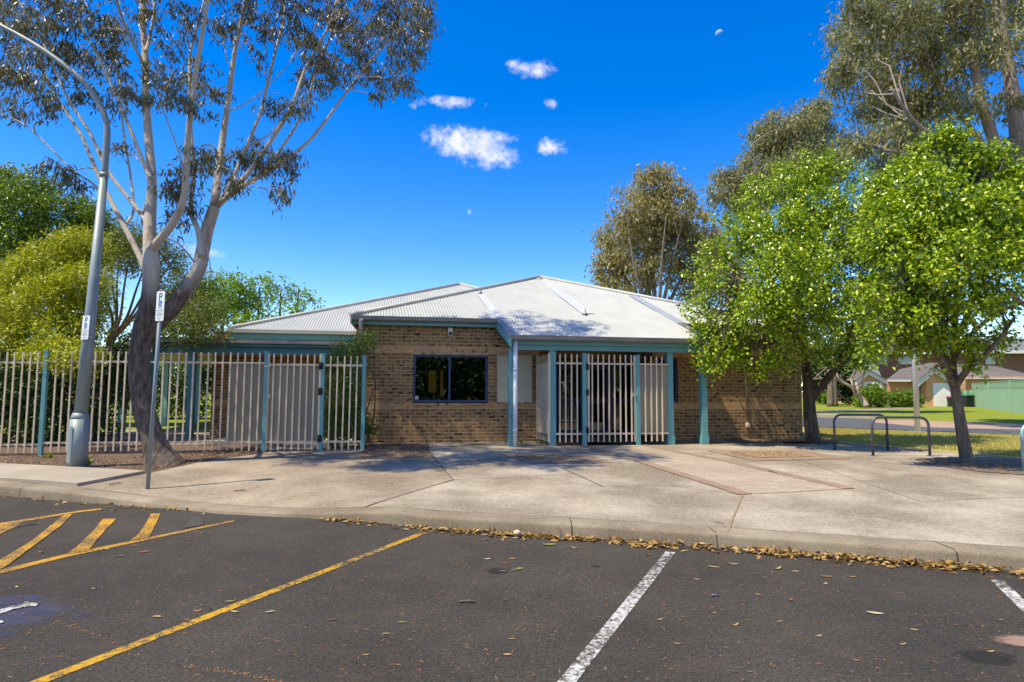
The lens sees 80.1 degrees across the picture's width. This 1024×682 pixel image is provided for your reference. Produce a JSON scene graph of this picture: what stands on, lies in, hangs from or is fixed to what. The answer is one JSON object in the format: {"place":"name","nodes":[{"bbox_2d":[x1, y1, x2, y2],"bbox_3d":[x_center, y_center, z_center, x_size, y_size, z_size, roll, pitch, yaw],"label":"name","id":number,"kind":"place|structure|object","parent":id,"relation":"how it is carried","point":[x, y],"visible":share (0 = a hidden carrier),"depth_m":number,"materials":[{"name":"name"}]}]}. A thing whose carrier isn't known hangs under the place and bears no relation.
{"place":"outdoors","nodes":[
{"label":"outdoors","id":0,"kind":"place"},
{"bbox_2d":[0,463,145,485],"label":"footpath","id":1,"kind":"structure","parent":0,"point":[59,475],"depth_m":9.74,"materials":[{"name":"concrete"}]},
{"bbox_2d":[0,426,209,433],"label":"lawn","id":2,"kind":"structure","parent":0,"point":[165,428],"depth_m":19.83,"materials":[{"name":"green plant"}]},
{"bbox_2d":[0,162,78,426],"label":"leafy tree","id":3,"kind":"object","parent":2,"relation":"on","point":[24,197],"visible":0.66,"depth_m":20.17,"materials":[{"name":"green plant"}]},
{"bbox_2d":[0,219,127,440],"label":"leafy tree","id":4,"kind":"object","parent":2,"relation":"on","point":[36,279],"visible":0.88,"depth_m":14.64,"materials":[{"name":"green plant"}]},
{"bbox_2d":[50,189,142,424],"bbox_3d":[-14.884,-1.186,21.699,3.467,8.530,2.268,0,-5,0],"label":"leafy tree","id":5,"kind":"object","parent":2,"relation":"on","point":[86,213],"visible":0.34,"depth_m":21.50,"materials":[{"name":"green plant"}]},
{"bbox_2d":[83,214,237,429],"bbox_3d":[-10.074,-0.678,17.423,7.117,6.878,3.501,-4,-6,45],"label":"leafy tree","id":6,"kind":"object","parent":2,"relation":"on","point":[126,258],"visible":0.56,"depth_m":18.30,"materials":[{"name":"green plant"}]},
{"bbox_2d":[110,363,212,419],"bbox_3d":[-14.687,1.823,25.954,5.213,3.307,2.733,0,-5,0],"label":"hedge","id":7,"kind":"object","parent":2,"relation":"on","point":[181,387],"visible":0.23,"depth_m":25.64,"materials":[{"name":"green plant"}]},
{"bbox_2d":[92,429,209,433],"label":"path","id":8,"kind":"structure","parent":0,"point":[172,431],"depth_m":17.86,"materials":[{"name":"concrete"}]},
{"bbox_2d":[94,347,212,431],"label":"covered walkway","id":9,"kind":"structure","parent":8,"relation":"on","point":[166,387],"depth_m":20.89,"materials":[{"name":"teal paint"}]},
{"bbox_2d":[37,443,452,507],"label":"sidewalk","id":10,"kind":"structure","parent":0,"point":[295,477],"depth_m":9.56,"materials":[{"name":"beige concrete"}]},
{"bbox_2d":[0,350,269,454],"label":"picket fence","id":11,"kind":"object","parent":10,"relation":"on","point":[246,403],"visible":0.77,"depth_m":12.81,"materials":[{"name":"beige metal"}]},
{"bbox_2d":[264,353,322,449],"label":"picket gate","id":12,"kind":"structure","parent":11,"relation":"attached to","point":[294,391],"depth_m":13.11,"materials":[{"name":"metal"}]},
{"bbox_2d":[145,289,164,488],"bbox_3d":[-5.274,0.722,9.065,0.190,3.014,0.090,-1,-5,15],"label":"parking sign","id":13,"kind":"object","parent":10,"relation":"on","point":[160,303],"visible":0.98,"depth_m":9.07,"materials":[{"name":"metal"}]},
{"bbox_2d":[319,353,366,450],"bbox_3d":[-3.667,1.376,13.211,0.956,2.208,0.094,1,-5,-6],"label":"picket fence","id":14,"kind":"object","parent":10,"relation":"on","point":[321,420],"visible":0.94,"depth_m":13.18,"materials":[{"name":"beige metal"}]},
{"bbox_2d":[361,443,434,456],"bbox_3d":[-2.566,2.388,13.462,1.549,0.032,3.265,1,-5,-10],"label":"garden bed","id":15,"kind":"object","parent":10,"relation":"on","point":[382,450],"visible":0.84,"depth_m":13.05,"materials":[{"name":"brown soil"}]},
{"bbox_2d":[323,324,381,448],"bbox_3d":[-3.664,0.986,13.939,1.617,2.953,1.330,2,-5,-22],"label":"shrub","id":16,"kind":"object","parent":15,"relation":"on","point":[355,348],"visible":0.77,"depth_m":13.76,"materials":[{"name":"green plant"}]},
{"bbox_2d":[0,495,1023,681],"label":"car park","id":17,"kind":"structure","parent":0,"point":[589,598],"depth_m":4.45,"materials":[{"name":"grey asphalt"}]},
{"bbox_2d":[0,523,21,533],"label":"hatch line","id":18,"kind":"object","parent":17,"relation":"on","point":[5,527],"visible":1,"depth_m":6.97,"materials":[{"name":"yellow paint"}]},
{"bbox_2d":[0,602,38,612],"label":"access symbol marking","id":19,"kind":"object","parent":17,"relation":"on","point":[26,604],"visible":1,"depth_m":4.43,"materials":[{"name":"white paint"}]},
{"bbox_2d":[0,514,71,568],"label":"hatch line","id":20,"kind":"object","parent":17,"relation":"on","point":[14,555],"visible":1,"depth_m":6.22,"materials":[{"name":"yellow paint"}]},
{"bbox_2d":[0,508,101,524],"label":"hatch line","id":21,"kind":"object","parent":17,"relation":"on","point":[23,520],"visible":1,"depth_m":7.54,"materials":[{"name":"yellow paint"}]},
{"bbox_2d":[67,519,115,553],"bbox_3d":[-4.545,2.102,6.660,0.166,0.001,1.726,2,-5,-24],"label":"hatch line","id":22,"kind":"object","parent":17,"relation":"on","point":[88,541],"visible":1,"depth_m":6.52,"materials":[{"name":"yellow paint"}]},
{"bbox_2d":[0,520,233,572],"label":"hatch line","id":23,"kind":"object","parent":17,"relation":"on","point":[55,558],"visible":1,"depth_m":6.01,"materials":[{"name":"yellow paint"}]},
{"bbox_2d":[131,513,160,539],"bbox_3d":[-4.206,2.137,7.074,0.164,0.001,1.499,2,-5,-23],"label":"hatch line","id":24,"kind":"object","parent":17,"relation":"on","point":[146,531],"visible":1,"depth_m":6.95,"materials":[{"name":"yellow paint"}]},
{"bbox_2d":[7,610,291,681],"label":"crack litter","id":25,"kind":"object","parent":17,"relation":"on","point":[139,654],"visible":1,"depth_m":3.48,"materials":[{"name":"brown plant"}]},
{"bbox_2d":[183,517,202,527],"bbox_3d":[-3.758,2.154,7.258,0.194,0.001,0.629,2,-5,-19],"label":"hatch line","id":26,"kind":"object","parent":17,"relation":"on","point":[194,521],"visible":1,"depth_m":7.22,"materials":[{"name":"paint"}]},
{"bbox_2d":[30,531,427,681],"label":"parking line","id":27,"kind":"object","parent":17,"relation":"on","point":[75,667],"visible":1,"depth_m":4.21,"materials":[{"name":"yellow paint"}]},
{"bbox_2d":[460,597,477,602],"bbox_3d":[-0.325,1.950,4.584,0.136,0.027,0.049,0,-5,0],"label":"twig","id":28,"kind":"object","parent":17,"relation":"on","point":[469,600],"visible":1,"depth_m":4.57,"materials":[{"name":"wood"}]},
{"bbox_2d":[491,568,504,572],"bbox_3d":[-0.127,2.026,5.376,0.308,0.001,0.261,2,-5,-19],"label":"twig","id":29,"kind":"object","parent":17,"relation":"on","point":[495,571],"visible":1,"depth_m":5.35,"materials":[{"name":"grey"}]},
{"bbox_2d":[0,500,1022,681],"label":"leaf litter","id":30,"kind":"object","parent":17,"relation":"on","point":[493,602],"visible":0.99,"depth_m":4.44,"materials":[{"name":"brown plant"}]},
{"bbox_2d":[0,481,1023,570],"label":"kerb","id":31,"kind":"structure","parent":17,"relation":"on","point":[1010,558],"depth_m":6.60,"materials":[{"name":"concrete"}]},
{"bbox_2d":[25,482,1014,546],"bbox_3d":[-12.393,2.260,10.579,52.670,0.063,0.961,-1,-5,14],"label":"kerb back joint","id":32,"kind":"object","parent":31,"relation":"on","point":[601,519],"visible":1,"depth_m":6.72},
{"bbox_2d":[6,493,1023,578],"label":"leaf litter","id":33,"kind":"object","parent":17,"relation":"on","point":[552,537],"visible":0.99,"depth_m":6.06,"materials":[{"name":"brown plant"}]},
{"bbox_2d":[557,551,674,681],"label":"parking line","id":34,"kind":"object","parent":17,"relation":"on","point":[590,652],"visible":1,"depth_m":4.12,"materials":[{"name":"white paint"}]},
{"bbox_2d":[966,651,1011,662],"bbox_3d":[2.881,1.904,3.651,0.729,0.001,0.283,1,-5,-15],"label":"oil stain","id":35,"kind":"object","parent":17,"relation":"on","point":[995,657],"visible":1,"depth_m":3.68,"materials":[{"name":"black liquid"}]},
{"bbox_2d":[990,579,1023,611],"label":"parking line","id":36,"kind":"object","parent":17,"relation":"on","point":[1016,598],"visible":1,"depth_m":4.84,"materials":[{"name":"white paint"}]},
{"bbox_2d":[1000,636,1023,645],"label":"pink stain","id":37,"kind":"object","parent":17,"relation":"on","point":[1017,640],"visible":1,"depth_m":3.92,"materials":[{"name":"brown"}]},
{"bbox_2d":[0,0,1023,391],"label":"sky","id":38,"kind":"structure","parent":0,"point":[529,114],"materials":[{"name":"blue"}]},
{"bbox_2d":[1,394,1023,426],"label":"lawn","id":39,"kind":"structure","parent":0,"point":[972,414],"depth_m":35.50,"materials":[{"name":"green plant"}]},
{"bbox_2d":[0,162,25,185],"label":"leafy tree","id":40,"kind":"object","parent":39,"relation":"on","point":[10,169],"visible":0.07,"depth_m":27.73,"materials":[{"name":"green plant"}]},
{"bbox_2d":[163,265,237,337],"bbox_3d":[-12.693,0.081,24.057,3.519,6.320,2.523,0,-5,0],"label":"leafy tree","id":41,"kind":"object","parent":39,"relation":"on","point":[210,289],"visible":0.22,"depth_m":24.09,"materials":[{"name":"green plant"}]},
{"bbox_2d":[208,265,325,329],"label":"leafy tree","id":42,"kind":"object","parent":39,"relation":"on","point":[243,304],"visible":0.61,"depth_m":40.18,"materials":[{"name":"green plant"}]},
{"bbox_2d":[103,274,802,446],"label":"brick building","id":43,"kind":"structure","parent":39,"relation":"on","point":[435,382],"depth_m":16.29,"materials":[{"name":"brown brick"}]},
{"bbox_2d":[428,371,442,396],"bbox_3d":[-2.223,1.261,17.767,0.419,0.798,0.050,1,-5,-10],"label":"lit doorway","id":44,"kind":"structure","parent":43,"relation":"in","point":[432,374],"depth_m":17.74,"materials":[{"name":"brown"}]},
{"bbox_2d":[413,355,486,401],"bbox_3d":[-1.553,0.951,15.425,1.855,1.176,0.070,1,-5,-10],"label":"window","id":45,"kind":"structure","parent":43,"relation":"in","point":[449,377],"depth_m":15.39,"materials":[{"name":"glass"}]},
{"bbox_2d":[448,328,452,335],"bbox_3d":[-1.552,-0.227,15.357,0.116,0.210,0.135,1,-5,-10],"label":"security light","id":46,"kind":"object","parent":43,"relation":"attached to","point":[450,331],"visible":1,"depth_m":15.32,"materials":[{"name":"white plastic"}]},
{"bbox_2d":[497,355,531,402],"bbox_3d":[0.069,0.971,15.579,0.906,1.221,0.080,1,-5,-10],"label":"notice board","id":47,"kind":"object","parent":43,"relation":"attached to","point":[524,389],"visible":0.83,"depth_m":15.57,"materials":[{"name":"metal"}]},
{"bbox_2d":[536,353,549,441],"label":"picket gate","id":48,"kind":"structure","parent":43,"relation":"attached to","point":[543,397],"depth_m":14.82,"materials":[{"name":"beige metal"}]},
{"bbox_2d":[541,364,556,436],"bbox_3d":[0.899,1.646,16.941,0.730,1.995,0.060,1,-5,-10],"label":"door","id":49,"kind":"structure","parent":43,"relation":"in","point":[556,364],"depth_m":16.97,"materials":[{"name":"grey metal"}]},
{"bbox_2d":[558,364,581,435],"bbox_3d":[1.644,1.659,17.057,0.730,1.995,0.090,1,-5,-10],"label":"door","id":50,"kind":"structure","parent":43,"relation":"in","point":[568,400],"depth_m":17.05,"materials":[{"name":"black metal"}]},
{"bbox_2d":[590,365,608,435],"bbox_3d":[2.384,1.674,17.202,0.730,1.995,0.060,1,-5,-10],"label":"door","id":51,"kind":"structure","parent":43,"relation":"in","point":[594,366],"depth_m":17.20,"materials":[{"name":"black metal"}]},
{"bbox_2d":[610,365,633,435],"bbox_3d":[3.126,1.688,17.332,0.730,1.995,0.060,1,-5,-10],"label":"door","id":52,"kind":"structure","parent":43,"relation":"in","point":[611,366],"depth_m":17.28,"materials":[{"name":"black metal"}]},
{"bbox_2d":[658,358,676,401],"bbox_3d":[4.153,1.053,16.337,0.540,1.182,0.070,1,-5,-10],"label":"window","id":53,"kind":"structure","parent":43,"relation":"in","point":[675,359],"depth_m":16.36,"materials":[{"name":"glass"}]},
{"bbox_2d":[583,160,731,305],"bbox_3d":[8.207,-2.813,33.307,8.454,13.757,6.215,0,-5,0],"label":"gum tree","id":54,"kind":"object","parent":39,"relation":"on","point":[656,224],"visible":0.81,"depth_m":32.64,"materials":[{"name":"green plant"}]},
{"bbox_2d":[698,92,870,296],"bbox_3d":[16.878,-5.701,36.794,12.173,20.166,6.679,0,-5,0],"label":"gum tree","id":55,"kind":"object","parent":39,"relation":"on","point":[773,144],"visible":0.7,"depth_m":36.26,"materials":[{"name":"green plant"}]},
{"bbox_2d":[815,389,826,403],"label":"hedge","id":56,"kind":"object","parent":39,"relation":"on","point":[822,397],"visible":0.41,"depth_m":63.21,"materials":[{"name":"green plant"}]},
{"bbox_2d":[801,341,865,406],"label":"leafy tree","id":57,"kind":"object","parent":39,"relation":"on","point":[836,388],"visible":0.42,"depth_m":58.84,"materials":[{"name":"green plant"}]},
{"bbox_2d":[802,414,876,418],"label":"kerb","id":58,"kind":"structure","parent":39,"relation":"on","point":[834,415],"depth_m":30.32,"materials":[{"name":"concrete"}]},
{"bbox_2d":[838,364,880,403],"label":"brick house","id":59,"kind":"structure","parent":39,"relation":"on","point":[878,372],"depth_m":65.95,"materials":[{"name":"brown brick"}]},
{"bbox_2d":[836,351,883,407],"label":"bare tree","id":60,"kind":"object","parent":39,"relation":"on","point":[861,398],"visible":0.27,"depth_m":45.69,"materials":[{"name":"brown plant"}]},
{"bbox_2d":[850,381,892,407],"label":"hedge","id":61,"kind":"object","parent":39,"relation":"on","point":[874,395],"visible":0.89,"depth_m":48.96,"materials":[{"name":"green plant"}]},
{"bbox_2d":[802,407,940,412],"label":"footpath","id":62,"kind":"structure","parent":39,"relation":"on","point":[872,409],"depth_m":43.70,"materials":[{"name":"grey concrete"}]},
{"bbox_2d":[888,386,930,407],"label":"hedge","id":63,"kind":"object","parent":39,"relation":"on","point":[903,398],"visible":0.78,"depth_m":49.64,"materials":[{"name":"green plant"}]},
{"bbox_2d":[809,0,1023,307],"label":"gum tree","id":64,"kind":"object","parent":39,"relation":"on","point":[910,21],"visible":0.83,"depth_m":23.02,"materials":[{"name":"green plant"}]},
{"bbox_2d":[845,363,1023,405],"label":"brick house","id":65,"kind":"structure","parent":39,"relation":"on","point":[935,388],"depth_m":55.22,"materials":[{"name":"brown brick"}]},
{"bbox_2d":[863,382,881,387],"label":"window","id":66,"kind":"structure","parent":65,"relation":"in","point":[864,383],"depth_m":55.60,"materials":[{"name":"white glass"}]},
{"bbox_2d":[933,383,950,405],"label":"garage door","id":67,"kind":"structure","parent":65,"relation":"in","point":[940,390],"depth_m":54.10,"materials":[{"name":"white metal"}]},
{"bbox_2d":[859,338,1023,378],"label":"roof","id":68,"kind":"structure","parent":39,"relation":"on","point":[1015,362],"depth_m":68.19,"materials":[{"name":"grey tile"}]},
{"bbox_2d":[898,356,919,363],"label":"window","id":69,"kind":"structure","parent":68,"relation":"in","point":[906,360],"depth_m":68.69,"materials":[{"name":"white glass"}]},
{"bbox_2d":[985,356,994,363],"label":"window","id":70,"kind":"structure","parent":68,"relation":"in","point":[989,360],"depth_m":66.85,"materials":[{"name":"white glass"}]},
{"bbox_2d":[946,396,951,406],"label":"wheelie bin","id":71,"kind":"object","parent":39,"relation":"on","point":[949,402],"visible":0.54,"depth_m":52.92,"materials":[{"name":"green plastic"}]},
{"bbox_2d":[962,394,974,406],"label":"wheelie bin","id":72,"kind":"object","parent":39,"relation":"on","point":[968,400],"visible":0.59,"depth_m":52.37,"materials":[{"name":"green plastic"}]},
{"bbox_2d":[961,379,1023,413],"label":"metal fence","id":73,"kind":"object","parent":39,"relation":"on","point":[1007,396],"visible":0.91,"depth_m":42.36,"materials":[{"name":"green metal"}]},
{"bbox_2d":[12,434,1023,547],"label":"pavement","id":74,"kind":"structure","parent":0,"point":[987,515],"depth_m":8.28,"materials":[{"name":"beige concrete"}]},
{"bbox_2d":[0,444,280,472],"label":"garden bed","id":75,"kind":"object","parent":74,"relation":"on","point":[101,453],"visible":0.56,"depth_m":12.52,"materials":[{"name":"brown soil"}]},
{"bbox_2d":[41,452,57,457],"bbox_3d":[-9.183,2.279,12.057,0.254,0.185,0.270,0,-5,0],"label":"weed","id":76,"kind":"object","parent":75,"relation":"on","point":[48,455],"visible":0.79,"depth_m":12.05,"materials":[{"name":"green plant"}]},
{"bbox_2d":[0,23,110,466],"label":"street lamp","id":77,"kind":"object","parent":75,"relation":"on","point":[78,438],"visible":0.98,"depth_m":10.90,"materials":[{"name":"metal"}]},
{"bbox_2d":[66,426,72,462],"bbox_3d":[-7.748,1.808,10.652,0.197,0.636,0.036,-4,-6,40],"label":"access door","id":78,"kind":"structure","parent":77,"relation":"in","point":[70,428],"depth_m":10.62,"materials":[{"name":"metal"}]},
{"bbox_2d":[81,315,96,339],"bbox_3d":[-7.566,-0.231,10.886,0.232,0.424,0.277,0,-5,0],"label":"parking sign","id":79,"kind":"object","parent":77,"relation":"attached to","point":[85,327],"visible":0.99,"depth_m":10.78,"materials":[{"name":"metal"}]},
{"bbox_2d":[0,340,151,446],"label":"hedge","id":80,"kind":"object","parent":75,"relation":"on","point":[49,403],"visible":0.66,"depth_m":14.40,"materials":[{"name":"green plant"}]},
{"bbox_2d":[0,0,445,465],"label":"gum tree","id":81,"kind":"object","parent":75,"relation":"on","point":[143,333],"visible":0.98,"depth_m":12.45,"materials":[{"name":"grey plant"}]},
{"bbox_2d":[503,454,609,463],"bbox_3d":[0.815,2.278,11.826,2.094,0.031,1.472,0,-5,0],"label":"tree pit edging","id":82,"kind":"object","parent":74,"relation":"on","point":[590,458],"visible":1,"depth_m":11.63,"materials":[{"name":"brick"}]},
{"bbox_2d":[517,455,586,461],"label":"tree pit soil","id":83,"kind":"object","parent":82,"relation":"on","point":[544,458],"visible":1,"depth_m":11.73,"materials":[{"name":"brown soil"}]},
{"bbox_2d":[556,353,586,445],"bbox_3d":[1.407,1.398,14.474,0.745,2.226,0.106,1,-5,-10],"label":"picket fence","id":84,"kind":"object","parent":74,"relation":"on","point":[584,396],"visible":0.95,"depth_m":14.45,"materials":[{"name":"beige metal"}]},
{"bbox_2d":[586,354,635,441],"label":"picket gate","id":85,"kind":"structure","parent":84,"relation":"attached to","point":[633,395],"depth_m":14.61,"materials":[{"name":"beige metal"}]},
{"bbox_2d":[362,437,1016,469],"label":"leaf scraps","id":86,"kind":"object","parent":74,"relation":"on","point":[561,457],"visible":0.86,"depth_m":12.19,"materials":[{"name":"brown plant"}]},
{"bbox_2d":[726,513,735,531],"bbox_3d":[2.412,1.987,6.706,0.022,0.023,0.946,-2,-5,25],"label":"pavement joint","id":87,"kind":"object","parent":74,"relation":"on","point":[729,525],"visible":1,"depth_m":6.62,"materials":[{"name":"beige concrete"}]},
{"bbox_2d":[641,444,853,488],"bbox_3d":[3.941,2.297,11.713,0.210,0.060,6.396,2,-5,-15],"label":"path edging","id":88,"kind":"object","parent":74,"relation":"on","point":[793,475],"visible":1,"depth_m":10.35,"materials":[{"name":"concrete"}]},
{"bbox_2d":[634,355,668,444],"bbox_3d":[3.400,1.445,14.824,0.836,2.206,0.106,1,-5,-10],"label":"picket fence","id":89,"kind":"object","parent":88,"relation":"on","point":[651,402],"visible":0.96,"depth_m":14.83,"materials":[{"name":"beige metal"}]},
{"bbox_2d":[707,450,851,460],"bbox_3d":[5.476,2.345,12.587,2.162,0.001,1.963,1,-5,-8],"label":"tree pit edging","id":90,"kind":"object","parent":74,"relation":"on","point":[812,455],"visible":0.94,"depth_m":12.37,"materials":[{"name":"brick"}]},
{"bbox_2d":[736,452,808,456],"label":"tree pit soil","id":91,"kind":"object","parent":90,"relation":"on","point":[764,454],"visible":0.84,"depth_m":12.52,"materials":[{"name":"brown soil"}]},
{"bbox_2d":[725,436,839,444],"bbox_3d":[7.415,2.641,16.227,3.439,0.001,2.782,0,-5,0],"label":"garden bed","id":92,"kind":"object","parent":74,"relation":"on","point":[829,441],"visible":0.51,"depth_m":16.06,"materials":[{"name":"soil"}]},
{"bbox_2d":[677,138,900,443],"bbox_3d":[7.368,-1.312,15.462,6.553,8.299,4.430,3,-5,-31],"label":"ornamental tree","id":93,"kind":"object","parent":92,"relation":"on","point":[798,256],"visible":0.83,"depth_m":14.74,"materials":[{"name":"green plant"}]},
{"bbox_2d":[832,414,890,450],"bbox_3d":[7.863,2.064,13.741,1.336,0.846,0.147,0,-5,0],"label":"bicycle hoop","id":94,"kind":"object","parent":74,"relation":"on","point":[834,432],"visible":0.86,"depth_m":13.73,"materials":[{"name":"metal"}]},
{"bbox_2d":[869,416,932,456],"bbox_3d":[7.996,1.969,12.539,1.314,0.846,0.137,0,-5,-1],"label":"bicycle hoop","id":95,"kind":"object","parent":74,"relation":"on","point":[902,417],"visible":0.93,"depth_m":12.54,"materials":[{"name":"metal"}]},
{"bbox_2d":[916,456,1023,474],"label":"garden bed","id":96,"kind":"object","parent":74,"relation":"on","point":[1010,462],"visible":0.8,"depth_m":11.14,"materials":[{"name":"soil"}]},
{"bbox_2d":[839,114,1023,465],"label":"ornamental tree","id":97,"kind":"object","parent":96,"relation":"on","point":[957,231],"visible":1,"depth_m":10.69,"materials":[{"name":"green plant"}]},
{"bbox_2d":[1020,425,1023,471],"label":"bicycle hoop","id":98,"kind":"object","parent":74,"relation":"on","point":[1022,441],"visible":0.93,"depth_m":10.09,"materials":[{"name":"silver metal"}]},
{"bbox_2d":[72,389,1017,510],"bbox_3d":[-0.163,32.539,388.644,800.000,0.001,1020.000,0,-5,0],"label":"ground","id":99,"kind":"structure","parent":0,"point":[803,426],"depth_m":26.83,"materials":[{"name":"soil"}]},
{"bbox_2d":[0,334,996,395],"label":"distant trees","id":100,"kind":"object","parent":99,"relation":"on","point":[814,347],"visible":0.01,"depth_m":145.29,"materials":[{"name":"green plant"}]},
{"bbox_2d":[581,442,848,493],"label":"path","id":101,"kind":"structure","parent":0,"point":[748,479],"depth_m":10.17,"materials":[{"name":"beige concrete"}]},
{"bbox_2d":[561,440,751,493],"bbox_3d":[2.264,2.325,12.047,0.210,0.081,7.828,1,-5,-13],"label":"path edging","id":102,"kind":"object","parent":101,"relation":"on","point":[715,484],"visible":0.92,"depth_m":10.16,"materials":[{"name":"concrete"}]},
{"bbox_2d":[802,417,1019,434],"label":"road","id":103,"kind":"structure","parent":0,"point":[849,423],"depth_m":22.71,"materials":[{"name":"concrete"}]},
{"bbox_2d":[803,427,1020,458],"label":"grass verge","id":104,"kind":"object","parent":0,"point":[919,448],"depth_m":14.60,"materials":[{"name":"plant"}]},
{"bbox_2d":[912,348,926,432],"bbox_3d":[12.957,-0.397,19.210,0.431,6.647,1.754,-1,-5,10],"label":"street lamp","id":105,"kind":"object","parent":104,"relation":"on","point":[917,426],"visible":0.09,"depth_m":19.67,"materials":[{"name":"silver metal"}]},
{"bbox_2d":[875,420,1023,429],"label":"driveway apron","id":106,"kind":"object","parent":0,"point":[943,424],"visible":0.69,"depth_m":24.30,"materials":[{"name":"grey concrete"}]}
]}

